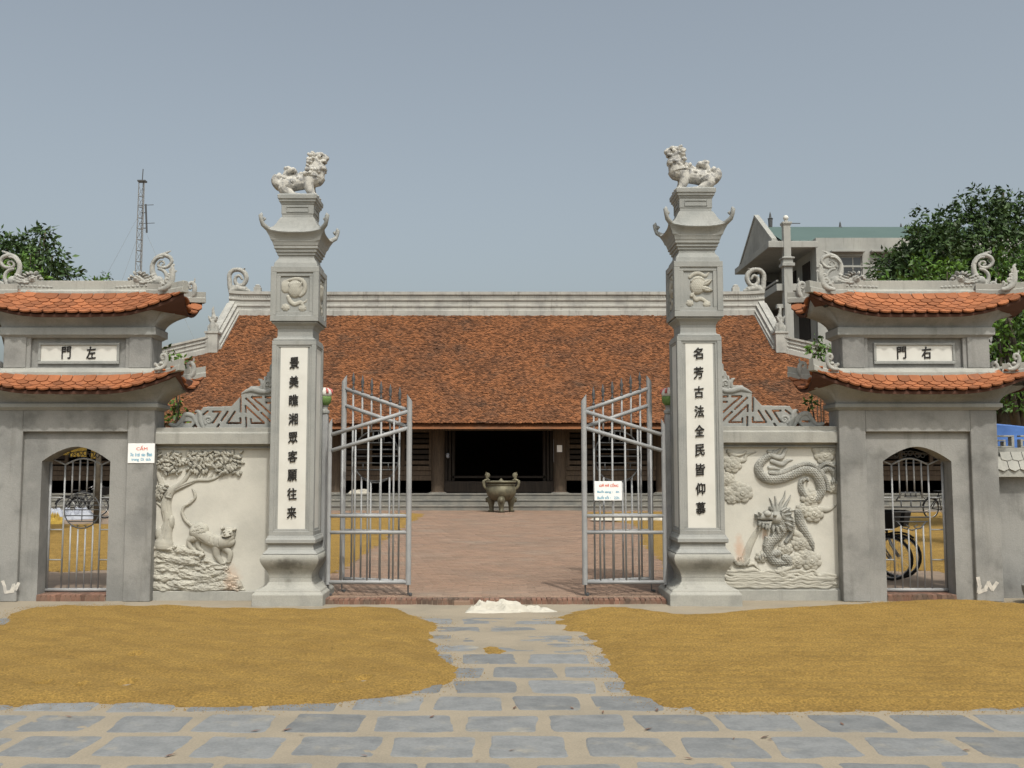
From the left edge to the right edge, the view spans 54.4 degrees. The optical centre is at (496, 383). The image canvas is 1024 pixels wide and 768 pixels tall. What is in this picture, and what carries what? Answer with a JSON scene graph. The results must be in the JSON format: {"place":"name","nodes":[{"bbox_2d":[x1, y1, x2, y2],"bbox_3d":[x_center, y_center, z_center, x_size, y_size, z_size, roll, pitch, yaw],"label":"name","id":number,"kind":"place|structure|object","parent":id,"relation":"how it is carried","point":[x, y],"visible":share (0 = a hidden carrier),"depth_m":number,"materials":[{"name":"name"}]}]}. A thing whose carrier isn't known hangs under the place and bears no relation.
{"place":"outdoors","nodes":[
{"label":"outdoors","id":0,"kind":"place"},
{"bbox_2d":[349,489,366,492],"bbox_3d":[-5.505,4.282,39.824,0.854,0.185,0.335,0,-5,0],"label":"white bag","id":1,"kind":"object","parent":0,"point":[363,490],"visible":0.7,"depth_m":39.70,"materials":[{"name":"white plastic"}]},
{"bbox_2d":[48,510,944,598],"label":"courtyard","id":2,"kind":"structure","parent":0,"point":[495,553],"depth_m":17.66,"materials":[{"name":"brick"}]},
{"bbox_2d":[0,243,54,280],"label":"tree","id":3,"kind":"object","parent":2,"relation":"on","point":[32,261],"visible":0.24,"depth_m":22.26,"materials":[{"name":"green plant"}]},
{"bbox_2d":[0,221,88,343],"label":"tree","id":4,"kind":"object","parent":2,"relation":"on","point":[49,267],"visible":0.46,"depth_m":24.23,"materials":[{"name":"green plant"}]},
{"bbox_2d":[50,512,62,523],"bbox_3d":[-13.024,3.958,29.463,0.436,0.364,0.357,0,-5,0],"label":"yellow sack","id":5,"kind":"object","parent":2,"relation":"on","point":[56,518],"visible":0.93,"depth_m":29.35,"materials":[{"name":"fabric"}]},
{"bbox_2d":[51,507,92,519],"bbox_3d":[-13.880,4.188,32.396,1.678,0.397,1.010,-1,-5,9],"label":"grey tarp heap","id":6,"kind":"object","parent":2,"relation":"on","point":[73,512],"visible":0.7,"depth_m":32.13,"materials":[{"name":"grey plastic"}]},
{"bbox_2d":[55,486,108,515],"bbox_3d":[-14.159,4.006,34.009,1.736,1.032,0.560,3,-10,-30],"label":"bicycle","id":7,"kind":"object","parent":2,"relation":"on","point":[67,497],"visible":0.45,"depth_m":33.95,"materials":[{"name":"black metal"}]},
{"bbox_2d":[68,486,109,517],"bbox_3d":[-13.354,3.901,32.757,1.737,1.032,0.560,-1,-1,15],"label":"bicycle","id":8,"kind":"object","parent":2,"relation":"on","point":[105,490],"visible":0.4,"depth_m":32.73,"materials":[{"name":"black metal"}]},
{"bbox_2d":[84,271,112,523],"bbox_3d":[-12.190,0.417,30.103,0.927,7.790,0.994,0,-5,0],"label":"tree","id":9,"kind":"object","parent":2,"relation":"on","point":[97,482],"visible":0.19,"depth_m":29.81,"materials":[{"name":"green plant"}]},
{"bbox_2d":[162,343,191,427],"bbox_3d":[-4.749,1.210,14.577,0.491,3.610,0.422,3,-6,-35],"label":"shrub","id":10,"kind":"object","parent":2,"relation":"on","point":[178,355],"visible":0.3,"depth_m":14.66,"materials":[{"name":"green plant"}]},
{"bbox_2d":[164,397,193,427],"bbox_3d":[-4.808,1.584,14.767,0.412,2.896,0.562,-4,-6,39],"label":"shrub","id":11,"kind":"object","parent":2,"relation":"on","point":[173,417],"visible":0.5,"depth_m":14.88,"materials":[{"name":"green plant"}]},
{"bbox_2d":[49,513,424,572],"bbox_3d":[-8.720,3.797,25.568,12.600,0.073,20.880,0,-5,0],"label":"drying rice","id":12,"kind":"object","parent":2,"relation":"on","point":[55,546],"visible":0.18,"depth_m":21.64,"materials":[{"name":"yellow food"}]},
{"bbox_2d":[319,387,332,581],"bbox_3d":[-2.320,1.436,13.327,0.243,2.789,0.210,0,-5,0],"label":"lotus post","id":13,"kind":"object","parent":2,"relation":"on","point":[327,394],"visible":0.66,"depth_m":13.30,"materials":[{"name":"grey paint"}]},
{"bbox_2d":[339,372,407,593],"bbox_3d":[-1.609,1.298,13.284,1.066,2.953,0.071,-2,-5,20],"label":"gate leaf","id":14,"kind":"object","parent":2,"relation":"on","point":[353,391],"visible":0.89,"depth_m":13.33,"materials":[{"name":"grey paint"}]},
{"bbox_2d":[51,268,941,510],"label":"temple hall","id":15,"kind":"structure","parent":2,"relation":"on","point":[496,386],"depth_m":42.22,"materials":[{"name":"ceramic"}]},
{"bbox_2d":[70,447,86,456],"bbox_3d":[-16.470,2.656,39.229,0.614,0.426,0.073,0,-5,0],"label":"yellow banner","id":16,"kind":"object","parent":15,"relation":"hanging from","point":[81,449],"visible":0.57,"depth_m":39.23,"materials":[{"name":"fabric"}]},
{"bbox_2d":[445,431,447,480],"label":"folded door","id":17,"kind":"structure","parent":15,"relation":"in","point":[446,432],"depth_m":40.25,"materials":[{"name":"brown wood"}]},
{"bbox_2d":[448,431,451,480],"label":"folded door","id":18,"kind":"structure","parent":15,"relation":"in","point":[449,432],"depth_m":40.37,"materials":[{"name":"brown wood"}]},
{"bbox_2d":[452,431,454,480],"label":"folded door","id":19,"kind":"structure","parent":15,"relation":"in","point":[453,432],"depth_m":40.45,"materials":[{"name":"brown wood"}]},
{"bbox_2d":[542,431,545,480],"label":"folded door","id":20,"kind":"structure","parent":15,"relation":"in","point":[543,432],"depth_m":40.47,"materials":[{"name":"brown wood"}]},
{"bbox_2d":[546,431,548,480],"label":"folded door","id":21,"kind":"structure","parent":15,"relation":"in","point":[547,432],"depth_m":40.39,"materials":[{"name":"brown wood"}]},
{"bbox_2d":[549,431,552,480],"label":"folded door","id":22,"kind":"structure","parent":15,"relation":"in","point":[550,432],"depth_m":40.28,"materials":[{"name":"brown wood"}]},
{"bbox_2d":[557,445,561,451],"bbox_3d":[2.518,2.586,39.866,0.206,0.274,0.015,0,-5,0],"label":"notice paper","id":23,"kind":"object","parent":15,"relation":"attached to","point":[559,448],"visible":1,"depth_m":39.86,"materials":[{"name":"white paper"}]},
{"bbox_2d":[482,472,519,512],"bbox_3d":[0.193,4.081,37.435,1.238,1.538,1.195,4,-6,-37],"label":"bronze urn","id":24,"kind":"object","parent":2,"relation":"on","point":[501,491],"visible":1,"depth_m":37.05,"materials":[{"name":"gold metal"}]},
{"bbox_2d":[586,372,654,591],"bbox_3d":[1.626,1.298,13.288,1.058,2.953,0.071,2,-5,-21],"label":"gate leaf","id":25,"kind":"object","parent":2,"relation":"on","point":[647,389],"visible":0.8,"depth_m":13.34,"materials":[{"name":"grey paint"}]},
{"bbox_2d":[660,387,673,581],"bbox_3d":[2.320,1.436,13.327,0.243,2.789,0.210,0,-5,0],"label":"lotus post","id":26,"kind":"object","parent":2,"relation":"on","point":[665,393],"visible":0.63,"depth_m":13.30,"materials":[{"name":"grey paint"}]},
{"bbox_2d":[587,512,944,572],"bbox_3d":[10.827,3.870,26.446,16.470,0.073,22.320,0,-5,0],"label":"drying rice","id":27,"kind":"object","parent":2,"relation":"on","point":[937,542],"visible":0.11,"depth_m":21.82,"materials":[{"name":"yellow food"}]},
{"bbox_2d":[590,518,661,520],"bbox_3d":[4.112,4.143,31.024,2.373,0.177,0.900,0,-5,0],"label":"white tarp","id":28,"kind":"object","parent":27,"relation":"on","point":[618,519],"visible":0.23,"depth_m":30.68,"materials":[{"name":"white plastic"}]},
{"bbox_2d":[922,490,941,516],"bbox_3d":[14.686,3.901,32.759,1.736,1.032,0.560,2,-2,-20],"label":"bicycle","id":29,"kind":"object","parent":27,"relation":"on","point":[935,501],"visible":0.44,"depth_m":32.63,"materials":[{"name":"grey metal"}]},
{"bbox_2d":[803,394,820,411],"bbox_3d":[4.555,1.564,14.300,0.253,2.858,0.294,1,-5,-14],"label":"shrub","id":30,"kind":"object","parent":2,"relation":"on","point":[810,401],"visible":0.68,"depth_m":14.41,"materials":[{"name":"green plant"}]},
{"bbox_2d":[803,333,831,425],"bbox_3d":[4.910,1.121,14.982,0.527,3.854,0.441,3,-6,-35],"label":"shrub","id":31,"kind":"object","parent":2,"relation":"on","point":[820,349],"visible":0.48,"depth_m":15.10,"materials":[{"name":"green plant"}]},
{"bbox_2d":[884,510,913,580],"bbox_3d":[5.367,2.409,15.001,1.736,1.032,0.560,-4,-2,38],"label":"bicycle","id":32,"kind":"object","parent":2,"relation":"on","point":[888,519],"visible":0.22,"depth_m":14.56,"materials":[{"name":"black rubber"}]},
{"bbox_2d":[884,509,921,578],"bbox_3d":[5.622,2.437,15.314,1.736,1.032,0.560,-3,-11,36],"label":"bicycle","id":33,"kind":"object","parent":2,"relation":"on","point":[912,541],"visible":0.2,"depth_m":14.92,"materials":[{"name":"black metal"}]},
{"bbox_2d":[877,248,991,281],"bbox_3d":[9.469,0.322,21.067,2.567,6.492,1.351,0,-5,0],"label":"tree","id":34,"kind":"object","parent":2,"relation":"on","point":[928,269],"visible":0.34,"depth_m":21.18,"materials":[{"name":"green plant"}]},
{"bbox_2d":[863,182,1023,424],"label":"tree","id":35,"kind":"object","parent":2,"relation":"on","point":[944,241],"visible":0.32,"depth_m":27.08,"materials":[{"name":"green plant"}]},
{"bbox_2d":[978,243,1023,425],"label":"tree","id":36,"kind":"object","parent":2,"relation":"on","point":[1014,403],"visible":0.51,"depth_m":20.06,"materials":[{"name":"green plant"}]},
{"bbox_2d":[0,598,1023,767],"bbox_3d":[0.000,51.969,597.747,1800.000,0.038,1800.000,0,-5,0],"label":"forecourt ground","id":37,"kind":"structure","parent":0,"point":[43,747],"depth_m":6.65,"materials":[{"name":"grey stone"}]},
{"bbox_2d":[0,250,205,601],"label":"gate tower","id":38,"kind":"structure","parent":37,"relation":"on","point":[82,364],"depth_m":13.15,"materials":[{"name":"grey paint"}]},
{"bbox_2d":[128,443,154,462],"bbox_3d":[-4.680,0.912,13.111,0.353,0.259,0.009,0,-5,0],"label":"notice sign","id":39,"kind":"object","parent":38,"relation":"attached to","point":[141,452],"visible":1,"depth_m":13.11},
{"bbox_2d":[108,169,191,333],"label":"radio mast","id":40,"kind":"object","parent":37,"relation":"on","point":[142,212],"visible":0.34,"depth_m":63.03,"materials":[{"name":"metal"}]},
{"bbox_2d":[152,364,271,600],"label":"relief wall","id":41,"kind":"structure","parent":37,"relation":"on","point":[212,508],"depth_m":13.22,"materials":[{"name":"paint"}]},
{"bbox_2d":[0,604,457,707],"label":"drying rice","id":42,"kind":"object","parent":37,"relation":"on","point":[181,655],"visible":0.95,"depth_m":9.04,"materials":[{"name":"yellow food"}]},
{"bbox_2d":[251,193,339,606],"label":"gate pillar","id":43,"kind":"structure","parent":37,"relation":"on","point":[292,558],"depth_m":12.82,"materials":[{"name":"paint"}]},
{"bbox_2d":[271,151,328,199],"bbox_3d":[-2.619,-2.769,13.309,0.759,0.654,0.316,0,-5,0],"label":"lion statue","id":44,"kind":"object","parent":43,"relation":"on","point":[310,178],"visible":0.78,"depth_m":13.21,"materials":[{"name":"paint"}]},
{"bbox_2d":[326,395,411,595],"bbox_3d":[-1.659,1.441,13.039,1.126,2.628,0.072,0,-5,2],"label":"gate leaf","id":45,"kind":"object","parent":43,"relation":"attached to","point":[408,514],"visible":0.98,"depth_m":13.01,"materials":[{"name":"grey paint"}]},
{"bbox_2d":[454,600,469,604],"bbox_3d":[-0.440,2.776,12.630,0.210,0.062,0.100,0,-5,-3],"label":"loose brick","id":46,"kind":"object","parent":37,"relation":"on","point":[461,602],"visible":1,"depth_m":12.58,"materials":[{"name":"brick"}]},
{"bbox_2d":[483,646,505,653],"bbox_3d":[-0.023,2.545,9.507,0.420,0.026,0.600,0,-5,0],"label":"spilled rice","id":47,"kind":"object","parent":37,"relation":"on","point":[491,650],"visible":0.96,"depth_m":9.45,"materials":[{"name":"yellow food"}]},
{"bbox_2d":[325,597,666,604],"bbox_3d":[0.000,2.786,12.754,4.440,0.103,0.276,0,-5,0],"label":"brick step","id":48,"kind":"object","parent":37,"relation":"on","point":[475,600],"visible":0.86,"depth_m":12.62,"materials":[{"name":"brown brick"}]},
{"bbox_2d":[465,599,556,612],"bbox_3d":[0.181,2.698,12.130,1.142,0.134,0.573,0,-5,0],"label":"pile","id":49,"kind":"object","parent":37,"relation":"on","point":[499,606],"visible":1,"depth_m":12.00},
{"bbox_2d":[0,600,1022,718],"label":"scattered grain","id":50,"kind":"object","parent":37,"relation":"on","point":[487,678],"visible":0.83,"depth_m":7.50},
{"bbox_2d":[653,187,742,606],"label":"gate pillar","id":51,"kind":"structure","parent":37,"relation":"on","point":[700,557],"depth_m":12.82,"materials":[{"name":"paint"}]},
{"bbox_2d":[581,395,666,595],"bbox_3d":[1.679,1.441,13.039,1.133,2.628,0.072,0,-5,-2],"label":"gate leaf","id":52,"kind":"object","parent":51,"relation":"attached to","point":[611,435],"visible":0.88,"depth_m":13.01,"materials":[{"name":"grey paint"}]},
{"bbox_2d":[594,481,621,499],"bbox_3d":[1.455,1.394,12.989,0.358,0.250,0.009,0,-5,0],"label":"notice sign","id":53,"kind":"object","parent":52,"relation":"attached to","point":[607,490],"visible":1,"depth_m":12.99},
{"bbox_2d":[664,145,721,193],"bbox_3d":[2.620,-2.854,13.315,0.759,0.654,0.316,0,-5,0],"label":"lion statue","id":54,"kind":"object","parent":51,"relation":"on","point":[682,173],"visible":0.82,"depth_m":13.21,"materials":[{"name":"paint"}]},
{"bbox_2d":[722,364,840,600],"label":"relief wall","id":55,"kind":"structure","parent":37,"relation":"on","point":[780,496],"depth_m":13.21,"materials":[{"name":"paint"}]},
{"bbox_2d":[556,599,1023,712],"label":"drying rice","id":56,"kind":"object","parent":37,"relation":"on","point":[941,654],"visible":0.98,"depth_m":9.10,"materials":[{"name":"yellow food"}]},
{"bbox_2d":[735,213,1022,356],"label":"pale building","id":57,"kind":"structure","parent":37,"relation":"on","point":[785,256],"depth_m":51.66,"materials":[{"name":"white paint"}]},
{"bbox_2d":[793,270,796,283],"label":"porch door","id":58,"kind":"structure","parent":57,"relation":"in","point":[794,273],"depth_m":54.26,"materials":[{"name":"brown wood"}]},
{"bbox_2d":[799,317,810,340],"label":"porch door","id":59,"kind":"structure","parent":57,"relation":"in","point":[804,323],"depth_m":52.50,"materials":[{"name":"brown wood"}]},
{"bbox_2d":[802,261,810,281],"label":"porch door","id":60,"kind":"structure","parent":57,"relation":"in","point":[806,276],"depth_m":52.16,"materials":[{"name":"brown wood"}]},
{"bbox_2d":[837,256,861,278],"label":"window","id":61,"kind":"structure","parent":57,"relation":"in","point":[847,260],"depth_m":50.79,"materials":[{"name":"grey glass"}]},
{"bbox_2d":[787,250,1023,601],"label":"gate tower","id":62,"kind":"structure","parent":37,"relation":"on","point":[910,364],"depth_m":13.15,"materials":[{"name":"grey paint"}]},
{"bbox_2d":[997,435,1023,597],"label":"perimeter wall","id":63,"kind":"structure","parent":37,"relation":"on","point":[1011,471],"depth_m":13.38,"materials":[{"name":"grey paint"}]},
{"bbox_2d":[0,0,1023,361],"label":"sky","id":64,"kind":"structure","parent":0,"point":[470,145],"materials":[{"name":"blue"}]},
{"bbox_2d":[997,424,1023,454],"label":"blue tarpaulin","id":65,"kind":"object","parent":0,"point":[1004,429],"visible":0.38,"depth_m":16.20,"materials":[{"name":"blue plastic"}]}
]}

